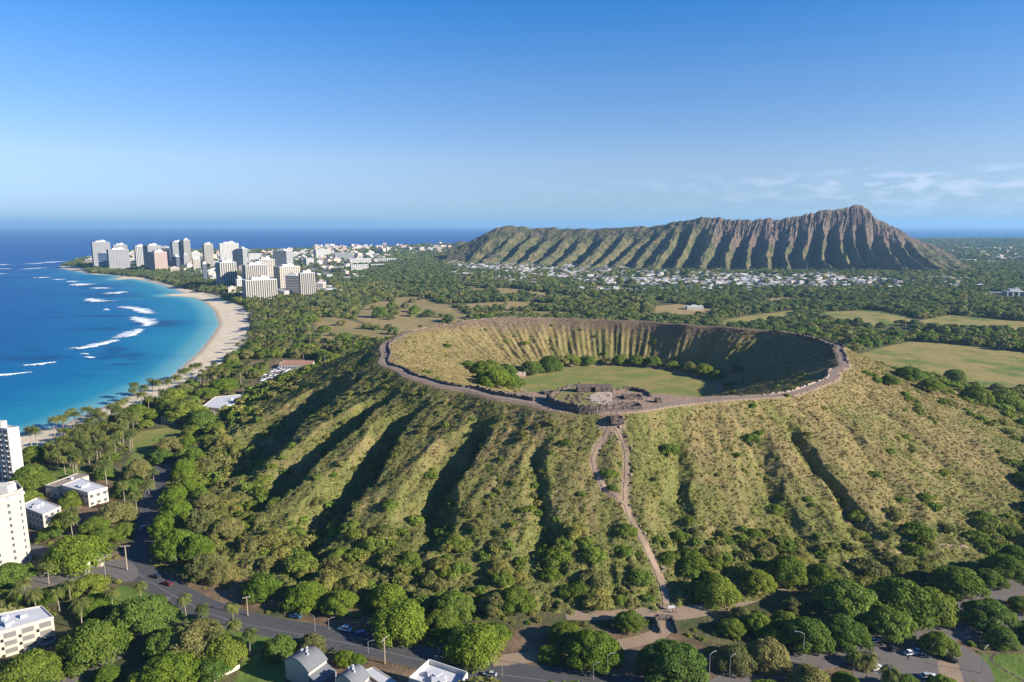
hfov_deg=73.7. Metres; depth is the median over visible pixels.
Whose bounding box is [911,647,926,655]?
parked car
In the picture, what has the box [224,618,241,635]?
palm tree
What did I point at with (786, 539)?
shrub
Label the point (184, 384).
shade tree
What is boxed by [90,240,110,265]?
apartment tower
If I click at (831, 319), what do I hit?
shade tree
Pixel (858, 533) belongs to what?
shrub
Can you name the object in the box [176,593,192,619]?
palm tree
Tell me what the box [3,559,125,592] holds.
road
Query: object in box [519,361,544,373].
shade tree
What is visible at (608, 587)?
shrub
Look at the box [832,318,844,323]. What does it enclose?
shade tree
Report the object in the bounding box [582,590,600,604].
shrub
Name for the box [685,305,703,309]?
building
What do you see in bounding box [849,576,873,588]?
shrub
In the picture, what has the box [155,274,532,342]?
palm grove
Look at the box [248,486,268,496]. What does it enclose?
shrub
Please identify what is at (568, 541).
shrub
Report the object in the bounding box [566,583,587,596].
shrub
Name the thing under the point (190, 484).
shade tree
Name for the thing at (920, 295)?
forest
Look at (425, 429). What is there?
shrub
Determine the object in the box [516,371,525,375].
stone hut
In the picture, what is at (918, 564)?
shrub
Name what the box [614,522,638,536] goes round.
shrub
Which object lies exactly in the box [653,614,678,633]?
underpass
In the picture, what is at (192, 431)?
shade tree
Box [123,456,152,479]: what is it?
shade tree
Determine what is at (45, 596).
shade tree
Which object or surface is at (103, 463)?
palm tree
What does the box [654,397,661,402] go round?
ruined tower
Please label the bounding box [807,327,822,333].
shade tree
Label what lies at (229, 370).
shade tree
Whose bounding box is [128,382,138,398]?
palm tree
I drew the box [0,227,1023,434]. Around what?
sea
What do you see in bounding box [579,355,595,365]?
shade tree
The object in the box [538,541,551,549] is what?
shrub
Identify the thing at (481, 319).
stone wall
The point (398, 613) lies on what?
shade tree
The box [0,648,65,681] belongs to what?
shade tree
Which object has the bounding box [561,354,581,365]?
shade tree
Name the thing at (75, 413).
palm tree
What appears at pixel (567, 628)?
shade tree
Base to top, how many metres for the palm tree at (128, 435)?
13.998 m
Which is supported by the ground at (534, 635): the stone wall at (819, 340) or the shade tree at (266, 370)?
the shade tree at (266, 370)
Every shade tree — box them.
[0,562,39,589]
[0,589,22,605]
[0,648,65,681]
[8,464,53,489]
[22,445,47,463]
[23,489,44,502]
[30,586,63,606]
[35,525,63,540]
[40,534,112,577]
[48,511,78,529]
[52,618,136,678]
[56,490,82,509]
[64,573,110,598]
[73,592,117,621]
[75,516,111,534]
[79,527,123,548]
[89,459,113,470]
[91,665,125,681]
[92,466,118,480]
[95,501,138,522]
[100,454,120,461]
[103,593,181,640]
[106,431,124,437]
[108,480,138,497]
[110,522,139,538]
[112,404,158,424]
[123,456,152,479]
[126,475,144,485]
[126,668,163,681]
[132,650,201,681]
[137,419,153,428]
[140,626,191,660]
[142,396,158,406]
[146,449,176,464]
[146,512,186,539]
[149,528,194,561]
[151,436,185,451]
[154,388,190,409]
[157,485,191,504]
[158,498,192,519]
[162,400,209,421]
[166,622,223,664]
[170,459,198,478]
[175,383,193,388]
[175,478,202,491]
[177,437,195,449]
[177,533,214,559]
[178,425,207,438]
[181,553,227,582]
[182,409,219,427]
[182,447,206,465]
[182,508,218,534]
[184,379,199,386]
[187,657,232,681]
[189,387,219,399]
[190,617,223,631]
[192,493,219,508]
[198,633,248,673]
[202,423,227,433]
[203,560,240,585]
[206,368,219,378]
[206,377,239,392]
[206,517,244,537]
[217,362,229,366]
[221,368,234,376]
[222,353,238,360]
[222,358,241,363]
[222,392,236,395]
[226,362,238,368]
[226,372,244,380]
[237,350,253,357]
[238,365,252,371]
[239,572,283,604]
[247,368,264,373]
[251,362,270,369]
[253,321,265,328]
[254,351,269,357]
[257,366,269,373]
[259,633,296,662]
[263,348,283,357]
[264,319,276,323]
[281,581,331,614]
[285,349,301,357]
[287,346,302,351]
[296,632,326,649]
[298,315,308,321]
[302,309,312,315]
[308,350,318,356]
[314,350,329,357]
[317,325,331,330]
[318,589,358,617]
[324,353,339,359]
[331,342,342,350]
[332,650,353,667]
[334,332,353,339]
[336,344,348,349]
[336,348,349,355]
[347,344,359,350]
[348,653,366,666]
[363,336,373,340]
[366,583,408,611]
[368,598,430,649]
[371,307,388,317]
[386,301,396,307]
[408,305,420,311]
[423,609,461,638]
[429,590,475,621]
[443,621,506,673]
[469,360,495,373]
[473,370,496,380]
[475,369,516,387]
[477,592,508,617]
[481,622,512,643]
[483,359,506,371]
[495,313,506,316]
[497,372,526,387]
[498,363,517,373]
[498,585,535,613]
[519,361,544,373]
[537,644,563,665]
[539,355,564,371]
[548,620,581,649]
[557,355,568,364]
[560,628,625,673]
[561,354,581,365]
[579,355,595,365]
[600,357,614,364]
[613,354,627,363]
[613,610,647,632]
[626,355,645,364]
[634,638,710,681]
[645,356,662,365]
[665,360,679,367]
[679,361,695,372]
[691,363,714,375]
[693,572,742,611]
[706,370,724,379]
[712,644,758,677]
[717,618,748,638]
[727,606,750,623]
[741,569,777,593]
[743,612,774,635]
[746,636,792,677]
[749,679,775,681]
[760,627,789,647]
[765,555,809,586]
[769,609,802,639]
[778,596,808,614]
[781,616,837,653]
[785,663,832,681]
[798,315,807,320]
[806,322,817,327]
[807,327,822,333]
[807,563,840,587]
[810,577,882,622]
[814,320,824,324]
[817,323,830,326]
[818,614,874,651]
[824,317,835,321]
[830,671,858,681]
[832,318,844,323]
[842,337,855,343]
[843,332,854,338]
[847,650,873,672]
[860,604,917,643]
[861,336,873,345]
[862,329,876,333]
[865,576,942,630]
[870,328,883,332]
[881,375,900,384]
[883,673,919,681]
[888,331,905,337]
[895,366,925,381]
[900,586,965,627]
[910,569,932,583]
[916,378,944,390]
[916,630,961,656]
[925,674,957,681]
[927,564,990,598]
[943,369,967,382]
[958,385,995,405]
[960,597,1022,633]
[974,568,1010,588]
[982,553,1023,583]
[982,625,1021,651]
[988,382,1005,389]
[991,388,1023,408]
[1002,545,1023,560]
[1005,595,1023,610]
[1008,338,1022,347]
[1009,341,1023,349]
[1010,532,1023,547]
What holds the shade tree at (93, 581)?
on the ground at (534, 635)
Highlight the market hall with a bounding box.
[202,394,241,410]
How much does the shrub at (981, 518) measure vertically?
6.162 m
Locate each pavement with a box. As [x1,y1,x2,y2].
[101,561,138,581]
[589,392,612,404]
[638,601,742,619]
[937,657,963,681]
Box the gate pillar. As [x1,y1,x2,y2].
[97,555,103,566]
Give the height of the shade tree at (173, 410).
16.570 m
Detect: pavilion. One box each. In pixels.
[45,473,88,497]
[61,478,108,506]
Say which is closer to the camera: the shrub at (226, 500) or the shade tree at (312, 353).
the shrub at (226, 500)
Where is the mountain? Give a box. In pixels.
[447,205,973,272]
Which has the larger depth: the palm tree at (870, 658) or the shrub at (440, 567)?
the shrub at (440, 567)
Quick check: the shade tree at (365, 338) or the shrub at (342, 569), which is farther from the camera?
the shade tree at (365, 338)
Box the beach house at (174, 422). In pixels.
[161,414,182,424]
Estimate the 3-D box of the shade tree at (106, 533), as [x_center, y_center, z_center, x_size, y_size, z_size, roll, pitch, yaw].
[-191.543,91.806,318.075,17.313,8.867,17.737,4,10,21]
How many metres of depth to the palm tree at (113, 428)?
459.97 m
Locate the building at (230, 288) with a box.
[228,286,235,292]
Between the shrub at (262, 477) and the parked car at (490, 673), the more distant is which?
the shrub at (262, 477)
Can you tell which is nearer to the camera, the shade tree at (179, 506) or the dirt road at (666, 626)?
the dirt road at (666, 626)
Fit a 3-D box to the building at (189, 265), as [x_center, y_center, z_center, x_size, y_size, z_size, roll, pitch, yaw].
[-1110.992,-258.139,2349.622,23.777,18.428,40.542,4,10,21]
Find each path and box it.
[382,317,845,410]
[592,425,623,503]
[613,424,627,504]
[624,503,669,604]
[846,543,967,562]
[989,651,1023,681]
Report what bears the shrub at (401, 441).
on the crater hill at (669, 383)
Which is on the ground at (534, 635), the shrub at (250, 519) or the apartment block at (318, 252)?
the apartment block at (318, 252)
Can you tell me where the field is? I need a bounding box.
[315,283,799,340]
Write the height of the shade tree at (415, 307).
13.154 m
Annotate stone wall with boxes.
[387,333,463,386]
[411,316,554,330]
[467,385,533,400]
[765,330,836,357]
[769,368,831,393]
[796,331,848,363]
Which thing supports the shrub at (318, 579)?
on the crater hill at (669, 383)
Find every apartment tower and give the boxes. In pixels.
[0,420,23,485]
[0,480,31,565]
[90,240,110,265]
[97,251,107,266]
[106,247,129,268]
[112,243,126,248]
[134,244,143,266]
[143,243,160,266]
[148,249,167,269]
[161,246,170,264]
[170,240,182,264]
[181,238,191,263]
[202,242,213,265]
[202,261,207,278]
[215,259,236,285]
[219,241,238,267]
[237,246,247,267]
[241,275,277,299]
[242,261,267,278]
[255,256,274,277]
[273,248,292,265]
[273,263,299,287]
[285,272,298,292]
[298,269,315,296]
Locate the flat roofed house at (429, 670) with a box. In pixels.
[409,659,467,681]
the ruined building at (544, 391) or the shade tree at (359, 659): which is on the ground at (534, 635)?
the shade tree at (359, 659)
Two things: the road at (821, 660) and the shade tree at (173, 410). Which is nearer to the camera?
the road at (821, 660)
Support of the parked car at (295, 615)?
on the ground at (534, 635)
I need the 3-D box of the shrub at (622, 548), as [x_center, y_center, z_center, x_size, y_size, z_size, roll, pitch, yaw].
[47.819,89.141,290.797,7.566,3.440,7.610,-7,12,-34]
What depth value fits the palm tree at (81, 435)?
440.39 m
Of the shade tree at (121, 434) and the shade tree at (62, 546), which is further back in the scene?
the shade tree at (121, 434)
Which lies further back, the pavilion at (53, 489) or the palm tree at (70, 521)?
the pavilion at (53, 489)
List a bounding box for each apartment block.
[0,605,55,658]
[25,497,61,529]
[170,254,179,266]
[183,252,187,263]
[191,250,199,260]
[192,257,200,269]
[235,276,243,286]
[248,253,260,260]
[303,258,313,263]
[313,249,329,256]
[334,252,352,258]
[348,258,370,263]
[350,264,367,269]
[374,258,395,261]
[1001,287,1023,296]
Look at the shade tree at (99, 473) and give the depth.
397.06 m
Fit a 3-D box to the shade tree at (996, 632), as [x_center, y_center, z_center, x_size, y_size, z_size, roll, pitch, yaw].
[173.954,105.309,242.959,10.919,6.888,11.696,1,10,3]
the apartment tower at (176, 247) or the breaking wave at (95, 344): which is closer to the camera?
the breaking wave at (95, 344)
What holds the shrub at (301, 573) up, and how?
on the crater hill at (669, 383)
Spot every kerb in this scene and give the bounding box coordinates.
[74,633,153,681]
[116,571,469,678]
[127,444,167,557]
[143,560,644,678]
[708,612,1023,680]
[773,629,1022,680]
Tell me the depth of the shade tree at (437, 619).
247.20 m
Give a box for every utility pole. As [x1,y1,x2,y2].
[119,545,129,569]
[381,635,386,663]
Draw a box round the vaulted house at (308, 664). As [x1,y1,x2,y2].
[284,646,336,681]
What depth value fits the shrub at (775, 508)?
322.29 m
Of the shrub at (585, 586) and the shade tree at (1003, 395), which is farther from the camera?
the shade tree at (1003, 395)
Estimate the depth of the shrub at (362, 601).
267.91 m
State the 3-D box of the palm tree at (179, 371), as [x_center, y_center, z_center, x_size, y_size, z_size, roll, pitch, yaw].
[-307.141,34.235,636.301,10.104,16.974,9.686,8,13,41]
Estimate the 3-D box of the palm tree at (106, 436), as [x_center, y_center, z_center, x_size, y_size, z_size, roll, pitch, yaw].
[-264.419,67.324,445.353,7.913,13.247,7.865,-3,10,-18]
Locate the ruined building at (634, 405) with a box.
[618,402,642,409]
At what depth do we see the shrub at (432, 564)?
284.94 m
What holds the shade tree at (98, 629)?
on the lawn at (987, 366)
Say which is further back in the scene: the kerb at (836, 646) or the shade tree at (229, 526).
the shade tree at (229, 526)
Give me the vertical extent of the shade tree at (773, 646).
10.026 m
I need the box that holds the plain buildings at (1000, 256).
[934,245,1023,261]
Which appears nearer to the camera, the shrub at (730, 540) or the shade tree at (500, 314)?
the shrub at (730, 540)
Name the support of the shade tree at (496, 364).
on the crater hill at (669, 383)
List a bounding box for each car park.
[258,369,293,382]
[854,636,994,681]
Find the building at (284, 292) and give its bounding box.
[278,290,291,294]
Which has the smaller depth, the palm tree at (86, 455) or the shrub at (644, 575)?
the shrub at (644, 575)
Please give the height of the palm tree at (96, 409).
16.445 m
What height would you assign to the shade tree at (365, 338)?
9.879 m
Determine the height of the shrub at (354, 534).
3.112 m
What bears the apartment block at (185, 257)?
on the ground at (534, 635)
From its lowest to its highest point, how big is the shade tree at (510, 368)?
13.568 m
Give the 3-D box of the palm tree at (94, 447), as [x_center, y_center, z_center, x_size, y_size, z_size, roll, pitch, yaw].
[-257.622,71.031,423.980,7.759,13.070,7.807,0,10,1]
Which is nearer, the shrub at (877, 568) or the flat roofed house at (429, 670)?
the flat roofed house at (429, 670)
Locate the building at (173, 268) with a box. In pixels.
[170,266,178,271]
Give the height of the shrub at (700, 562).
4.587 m
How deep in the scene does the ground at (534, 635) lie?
261.52 m
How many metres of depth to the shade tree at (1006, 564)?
284.47 m
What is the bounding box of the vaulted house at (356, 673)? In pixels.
[335,664,371,681]
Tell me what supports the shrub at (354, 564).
on the crater hill at (669, 383)
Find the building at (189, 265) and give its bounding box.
[182,263,192,267]
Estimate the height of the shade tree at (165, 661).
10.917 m
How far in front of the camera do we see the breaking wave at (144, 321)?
1080.64 m
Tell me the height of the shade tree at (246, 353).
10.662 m
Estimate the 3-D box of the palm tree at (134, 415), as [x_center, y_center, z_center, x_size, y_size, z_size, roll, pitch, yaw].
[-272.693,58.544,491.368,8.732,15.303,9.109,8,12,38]
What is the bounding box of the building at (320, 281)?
[315,279,325,282]
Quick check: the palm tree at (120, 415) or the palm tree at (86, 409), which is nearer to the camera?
the palm tree at (120, 415)
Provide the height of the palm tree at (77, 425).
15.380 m
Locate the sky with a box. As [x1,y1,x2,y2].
[0,0,1023,226]
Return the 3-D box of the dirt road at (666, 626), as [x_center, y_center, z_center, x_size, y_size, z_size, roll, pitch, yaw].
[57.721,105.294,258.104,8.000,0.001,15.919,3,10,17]
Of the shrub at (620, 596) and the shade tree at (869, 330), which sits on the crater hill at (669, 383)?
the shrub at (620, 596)
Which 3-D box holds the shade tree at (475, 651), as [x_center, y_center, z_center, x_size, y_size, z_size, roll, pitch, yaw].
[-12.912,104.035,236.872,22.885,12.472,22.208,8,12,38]
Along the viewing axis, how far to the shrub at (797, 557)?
290.80 m
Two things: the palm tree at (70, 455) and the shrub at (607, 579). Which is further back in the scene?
the palm tree at (70, 455)
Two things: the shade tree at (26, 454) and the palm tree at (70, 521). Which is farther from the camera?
the shade tree at (26, 454)
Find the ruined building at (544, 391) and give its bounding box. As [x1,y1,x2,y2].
[541,390,554,394]
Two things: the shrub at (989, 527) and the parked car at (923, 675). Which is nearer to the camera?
the parked car at (923, 675)
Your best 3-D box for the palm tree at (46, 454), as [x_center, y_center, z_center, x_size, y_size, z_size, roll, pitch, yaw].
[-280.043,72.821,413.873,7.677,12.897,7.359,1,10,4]
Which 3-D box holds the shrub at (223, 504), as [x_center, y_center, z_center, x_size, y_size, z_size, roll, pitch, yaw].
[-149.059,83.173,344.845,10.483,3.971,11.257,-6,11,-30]
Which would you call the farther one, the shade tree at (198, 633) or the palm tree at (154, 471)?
the palm tree at (154, 471)
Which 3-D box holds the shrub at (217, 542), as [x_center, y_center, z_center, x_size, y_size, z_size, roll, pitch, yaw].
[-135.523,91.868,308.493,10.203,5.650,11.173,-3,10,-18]
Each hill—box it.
[151,317,1023,616]
[446,241,465,247]
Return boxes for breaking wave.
[74,340,118,348]
[84,298,108,301]
[114,329,144,337]
[117,306,152,313]
[131,316,159,325]
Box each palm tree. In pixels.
[7,586,25,608]
[14,577,33,601]
[23,425,35,445]
[23,586,43,605]
[27,427,42,444]
[38,562,55,584]
[41,440,53,460]
[42,450,54,470]
[46,415,60,436]
[47,451,60,470]
[47,587,64,611]
[50,442,61,462]
[50,446,62,466]
[53,436,63,454]
[56,427,67,434]
[56,443,67,462]
[56,454,68,473]
[58,414,68,423]
[58,579,75,603]
[61,447,74,465]
[62,436,73,440]
[62,506,80,532]
[62,515,80,535]
[64,407,78,427]
[64,441,76,447]
[67,453,79,472]
[68,411,81,427]
[68,597,91,622]
[69,448,81,468]
[70,428,81,447]
[70,454,83,472]
[72,434,85,452]
[74,422,84,430]
[74,437,86,454]
[79,406,91,416]
[80,442,93,462]
[81,424,92,430]
[81,428,91,434]
[82,450,94,469]
[83,416,96,436]
[88,408,101,419]
[88,425,97,436]
[89,411,100,420]
[90,446,102,460]
[92,439,102,458]
[93,439,104,456]
[94,431,105,450]
[95,411,108,419]
[95,419,106,424]
[96,423,103,429]
[96,459,111,483]
[100,434,109,451]
[101,439,114,447]
[101,588,120,609]
[102,422,114,434]
[102,426,111,433]
[103,445,116,459]
[104,403,115,410]
[109,406,122,425]
[109,434,119,452]
[112,425,124,443]
[113,413,125,421]
[114,400,124,405]
[114,426,125,444]
[116,417,128,423]
[116,423,128,442]
[116,481,128,501]
[121,397,129,405]
[123,429,134,446]
[123,432,134,451]
[124,416,133,427]
[127,387,138,403]
[127,490,142,507]
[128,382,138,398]
[128,411,138,426]
[128,427,138,447]
[131,581,147,595]
[136,391,145,403]
[138,384,148,397]
[142,479,155,501]
[144,395,153,407]
[146,378,154,394]
[146,468,158,482]
[153,379,162,387]
[156,389,165,393]
[162,378,172,387]
[172,374,181,384]
[174,623,191,635]
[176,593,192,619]
[177,369,186,377]
[180,385,188,390]
[183,367,191,378]
[183,396,193,411]
[188,363,197,377]
[194,362,202,378]
[194,603,209,618]
[195,373,205,384]
[206,629,222,647]
[224,601,240,620]
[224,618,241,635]
[236,368,244,383]
[241,627,257,655]
[242,365,249,374]
[843,649,863,678]
[860,651,880,680]
[878,664,901,681]
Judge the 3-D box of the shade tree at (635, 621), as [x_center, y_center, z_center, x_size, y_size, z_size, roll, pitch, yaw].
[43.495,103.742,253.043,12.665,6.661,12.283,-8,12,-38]
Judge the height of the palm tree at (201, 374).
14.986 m
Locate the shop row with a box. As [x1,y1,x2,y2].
[279,361,313,368]
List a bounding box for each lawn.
[39,310,1023,681]
[554,388,598,405]
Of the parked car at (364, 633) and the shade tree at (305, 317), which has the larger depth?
the shade tree at (305, 317)
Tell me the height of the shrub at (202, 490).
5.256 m
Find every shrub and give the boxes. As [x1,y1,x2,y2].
[173,447,189,458]
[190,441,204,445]
[190,487,210,497]
[192,476,203,479]
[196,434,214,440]
[196,464,212,473]
[196,466,215,473]
[198,456,211,463]
[199,459,221,468]
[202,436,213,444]
[203,536,222,553]
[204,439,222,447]
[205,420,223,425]
[206,501,227,509]
[212,508,229,518]
[215,435,232,444]
[220,495,240,503]
[225,443,241,453]
[226,477,250,486]
[227,494,240,502]
[228,504,243,512]
[237,511,253,518]
[237,519,250,531]
[237,538,256,551]
[238,535,267,550]
[243,499,258,510]
[246,515,259,522]
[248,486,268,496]
[250,512,267,523]
[253,474,273,484]
[256,528,287,546]
[256,556,281,569]
[259,557,276,566]
[265,497,280,505]
[269,545,291,557]
[282,533,304,547]
[284,552,318,571]
[287,526,306,535]
[292,573,312,581]
[293,561,318,578]
[311,576,337,589]
[312,496,327,505]
[316,568,339,589]
[319,556,338,565]
[325,562,340,569]
[327,552,345,562]
[328,546,350,558]
[329,563,355,577]
[333,579,348,588]
[341,519,359,529]
[342,555,364,567]
[342,574,367,590]
[342,585,363,594]
[343,546,369,562]
[345,528,362,538]
[351,376,359,381]
[354,530,369,539]
[354,593,369,607]
[355,588,368,597]
[360,535,385,550]
[366,592,390,610]
[368,524,397,539]
[374,546,390,557]
[377,550,401,566]
[379,547,408,561]
[382,499,398,510]
[383,553,421,572]
[396,550,420,570]
[397,439,407,444]
[403,567,416,575]
[410,592,435,612]
[411,588,434,603]
[416,427,427,432]
[420,570,440,586]
[422,370,432,373]
[424,471,437,478]
[428,558,444,567]
[429,556,445,563]
[429,577,447,591]
[433,526,449,537]
[434,559,452,570]
[434,565,462,578]
[438,542,459,552]
[445,536,462,546]
[449,590,473,606]
[450,561,472,576]
[455,539,474,551]
[458,506,478,517]
[461,360,473,367]
[465,518,486,531]
[472,585,486,594]
[485,596,517,617]
[486,567,500,575]
[488,538,505,547]
[490,572,513,582]
[491,559,509,569]
[492,566,514,574]
[494,414,505,420]
[497,571,515,587]
[511,570,527,583]
[516,434,528,441]
[535,546,572,565]
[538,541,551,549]
[540,566,562,582]
[554,535,573,547]
[558,584,576,596]
[559,438,572,445]
[563,524,587,540]
[565,541,579,550]
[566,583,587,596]
[574,581,590,592]
[576,537,593,548]
[577,567,612,588]
[580,546,606,562]
[580,568,601,583]
[580,584,609,600]
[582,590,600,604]
[582,593,613,611]
[599,582,613,590]
[600,468,619,477]
[607,485,617,490]
[613,594,628,605]
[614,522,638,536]
[614,545,632,556]
[626,569,651,585]
[638,594,655,602]
[657,550,680,563]
[659,443,681,455]
[671,530,691,542]
[674,547,703,560]
[679,566,700,578]
[680,556,709,571]
[680,583,697,594]
[701,545,722,557]
[703,570,718,582]
[704,556,729,568]
[717,551,732,561]
[720,536,734,545]
[722,381,735,386]
[729,562,756,579]
[730,366,743,371]
[735,550,753,557]
[738,525,747,531]
[740,539,757,546]
[741,433,761,443]
[745,528,763,539]
[750,542,777,557]
[766,504,784,515]
[776,545,794,554]
[777,535,793,545]
[781,553,806,566]
[782,549,798,555]
[792,550,811,561]
[814,543,836,555]
[847,527,865,538]
[848,509,864,520]
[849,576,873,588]
[850,557,890,577]
[855,532,872,540]
[867,470,881,477]
[883,506,907,520]
[884,555,918,573]
[887,448,896,454]
[895,496,910,502]
[901,522,936,540]
[902,543,925,555]
[910,576,935,586]
[913,561,934,573]
[916,493,937,502]
[939,470,948,476]
[963,530,990,543]
[969,510,992,516]
[969,515,1002,531]
[973,520,996,533]
[976,541,1001,555]
[979,533,1014,544]
[983,539,1008,551]
[990,515,1004,525]
[997,525,1017,538]
[1000,517,1021,530]
[1003,526,1023,536]
[1012,471,1023,482]
[1013,418,1023,424]
[1014,513,1023,522]
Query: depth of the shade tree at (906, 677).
215.78 m
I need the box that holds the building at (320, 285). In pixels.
[315,283,325,288]
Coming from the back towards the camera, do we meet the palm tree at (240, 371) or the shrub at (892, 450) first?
the palm tree at (240, 371)
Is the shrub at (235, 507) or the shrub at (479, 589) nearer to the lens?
the shrub at (479, 589)
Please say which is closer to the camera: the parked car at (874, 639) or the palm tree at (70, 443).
the parked car at (874, 639)
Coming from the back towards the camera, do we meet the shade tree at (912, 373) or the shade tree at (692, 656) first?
the shade tree at (912, 373)
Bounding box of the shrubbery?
[139,324,1023,613]
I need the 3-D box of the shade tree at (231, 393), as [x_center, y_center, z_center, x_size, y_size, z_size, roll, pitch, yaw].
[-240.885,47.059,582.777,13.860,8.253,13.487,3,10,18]
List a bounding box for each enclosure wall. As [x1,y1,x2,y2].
[546,392,621,414]
[550,383,579,394]
[616,386,651,396]
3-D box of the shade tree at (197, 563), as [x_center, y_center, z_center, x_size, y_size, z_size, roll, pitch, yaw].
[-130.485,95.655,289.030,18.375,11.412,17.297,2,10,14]
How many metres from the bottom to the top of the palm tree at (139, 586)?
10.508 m
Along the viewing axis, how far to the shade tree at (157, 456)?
424.56 m
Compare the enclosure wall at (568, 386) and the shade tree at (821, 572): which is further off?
the enclosure wall at (568, 386)
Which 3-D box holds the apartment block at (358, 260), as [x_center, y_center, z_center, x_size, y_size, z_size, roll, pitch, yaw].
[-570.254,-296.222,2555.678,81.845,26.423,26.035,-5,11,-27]
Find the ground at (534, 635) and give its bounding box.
[0,247,1023,681]
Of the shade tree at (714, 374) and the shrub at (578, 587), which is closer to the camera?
the shrub at (578, 587)
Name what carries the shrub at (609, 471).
on the crater hill at (669, 383)
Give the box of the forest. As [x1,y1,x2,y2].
[0,237,1023,681]
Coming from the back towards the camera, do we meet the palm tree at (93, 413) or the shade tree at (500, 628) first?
the palm tree at (93, 413)
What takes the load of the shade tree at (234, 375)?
on the ground at (534, 635)
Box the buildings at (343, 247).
[312,242,450,254]
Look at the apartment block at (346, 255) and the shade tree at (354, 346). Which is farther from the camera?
the apartment block at (346, 255)
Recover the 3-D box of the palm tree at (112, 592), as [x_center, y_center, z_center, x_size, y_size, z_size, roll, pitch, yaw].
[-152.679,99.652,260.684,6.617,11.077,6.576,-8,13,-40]
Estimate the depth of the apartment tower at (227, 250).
2324.43 m
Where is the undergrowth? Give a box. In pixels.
[9,380,1023,681]
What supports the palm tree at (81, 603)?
on the ground at (534, 635)
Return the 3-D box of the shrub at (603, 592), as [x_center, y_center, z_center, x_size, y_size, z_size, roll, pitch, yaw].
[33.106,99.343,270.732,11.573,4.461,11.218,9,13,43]
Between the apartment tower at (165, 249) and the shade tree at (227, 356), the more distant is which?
the apartment tower at (165, 249)
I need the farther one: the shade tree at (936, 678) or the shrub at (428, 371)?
the shrub at (428, 371)
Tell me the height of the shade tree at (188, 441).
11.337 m
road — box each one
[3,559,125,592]
[30,544,83,574]
[53,596,171,681]
[127,446,180,568]
[133,565,649,681]
[492,630,670,665]
[566,588,786,619]
[652,620,675,632]
[710,613,1023,681]
[944,578,1023,611]
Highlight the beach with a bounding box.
[20,266,252,449]
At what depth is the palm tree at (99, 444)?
433.66 m
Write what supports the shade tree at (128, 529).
on the ground at (534, 635)
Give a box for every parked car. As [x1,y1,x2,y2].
[150,573,160,578]
[162,580,172,585]
[289,613,301,618]
[337,624,351,632]
[355,630,368,636]
[483,670,496,676]
[871,637,881,643]
[871,664,881,671]
[887,645,901,651]
[903,649,917,655]
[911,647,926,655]
[919,672,931,679]
[942,654,957,663]
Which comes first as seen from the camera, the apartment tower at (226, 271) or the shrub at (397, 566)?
the shrub at (397, 566)
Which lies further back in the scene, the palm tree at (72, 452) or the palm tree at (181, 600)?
the palm tree at (72, 452)
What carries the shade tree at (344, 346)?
on the ground at (534, 635)
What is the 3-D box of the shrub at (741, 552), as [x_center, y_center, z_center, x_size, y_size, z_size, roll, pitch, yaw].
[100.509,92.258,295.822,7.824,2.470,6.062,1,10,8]
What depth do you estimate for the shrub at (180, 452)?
430.37 m
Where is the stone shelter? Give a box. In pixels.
[609,415,623,423]
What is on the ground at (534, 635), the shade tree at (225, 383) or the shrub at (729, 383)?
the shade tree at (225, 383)
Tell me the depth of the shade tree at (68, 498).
360.35 m
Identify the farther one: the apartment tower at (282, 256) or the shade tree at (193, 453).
the apartment tower at (282, 256)
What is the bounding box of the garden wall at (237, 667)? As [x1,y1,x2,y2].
[213,665,239,680]
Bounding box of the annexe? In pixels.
[366,667,396,681]
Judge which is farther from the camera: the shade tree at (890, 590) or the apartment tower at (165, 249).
the apartment tower at (165, 249)
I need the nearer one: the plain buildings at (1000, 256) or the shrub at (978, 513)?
the shrub at (978, 513)
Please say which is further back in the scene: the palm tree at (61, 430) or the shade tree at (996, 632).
the palm tree at (61, 430)
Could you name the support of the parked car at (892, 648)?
on the car park at (969, 663)
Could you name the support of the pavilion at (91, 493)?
on the ground at (534, 635)
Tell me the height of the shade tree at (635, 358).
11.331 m
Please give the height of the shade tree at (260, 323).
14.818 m
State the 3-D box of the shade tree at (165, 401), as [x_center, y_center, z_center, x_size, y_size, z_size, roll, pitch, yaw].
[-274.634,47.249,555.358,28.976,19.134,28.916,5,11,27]
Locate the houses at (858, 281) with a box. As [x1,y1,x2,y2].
[447,260,983,284]
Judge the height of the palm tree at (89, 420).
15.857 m
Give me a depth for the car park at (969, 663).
232.16 m
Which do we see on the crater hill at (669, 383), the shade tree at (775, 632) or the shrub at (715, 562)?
the shrub at (715, 562)
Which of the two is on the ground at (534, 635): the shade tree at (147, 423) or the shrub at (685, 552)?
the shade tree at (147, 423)
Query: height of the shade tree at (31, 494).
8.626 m
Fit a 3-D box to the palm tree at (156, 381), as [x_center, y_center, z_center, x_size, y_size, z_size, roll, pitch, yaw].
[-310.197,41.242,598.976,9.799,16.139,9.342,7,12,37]
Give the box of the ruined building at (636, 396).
[621,393,642,399]
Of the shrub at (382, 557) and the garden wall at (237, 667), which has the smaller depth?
the garden wall at (237, 667)
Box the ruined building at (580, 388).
[576,384,612,392]
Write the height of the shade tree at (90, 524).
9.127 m
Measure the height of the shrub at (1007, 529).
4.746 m
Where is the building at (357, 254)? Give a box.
[354,253,361,257]
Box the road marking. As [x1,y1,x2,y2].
[140,575,554,681]
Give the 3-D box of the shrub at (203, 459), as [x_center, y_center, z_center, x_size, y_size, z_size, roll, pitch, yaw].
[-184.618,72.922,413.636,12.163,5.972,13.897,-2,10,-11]
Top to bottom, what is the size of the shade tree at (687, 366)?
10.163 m
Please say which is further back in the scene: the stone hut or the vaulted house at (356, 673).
the stone hut

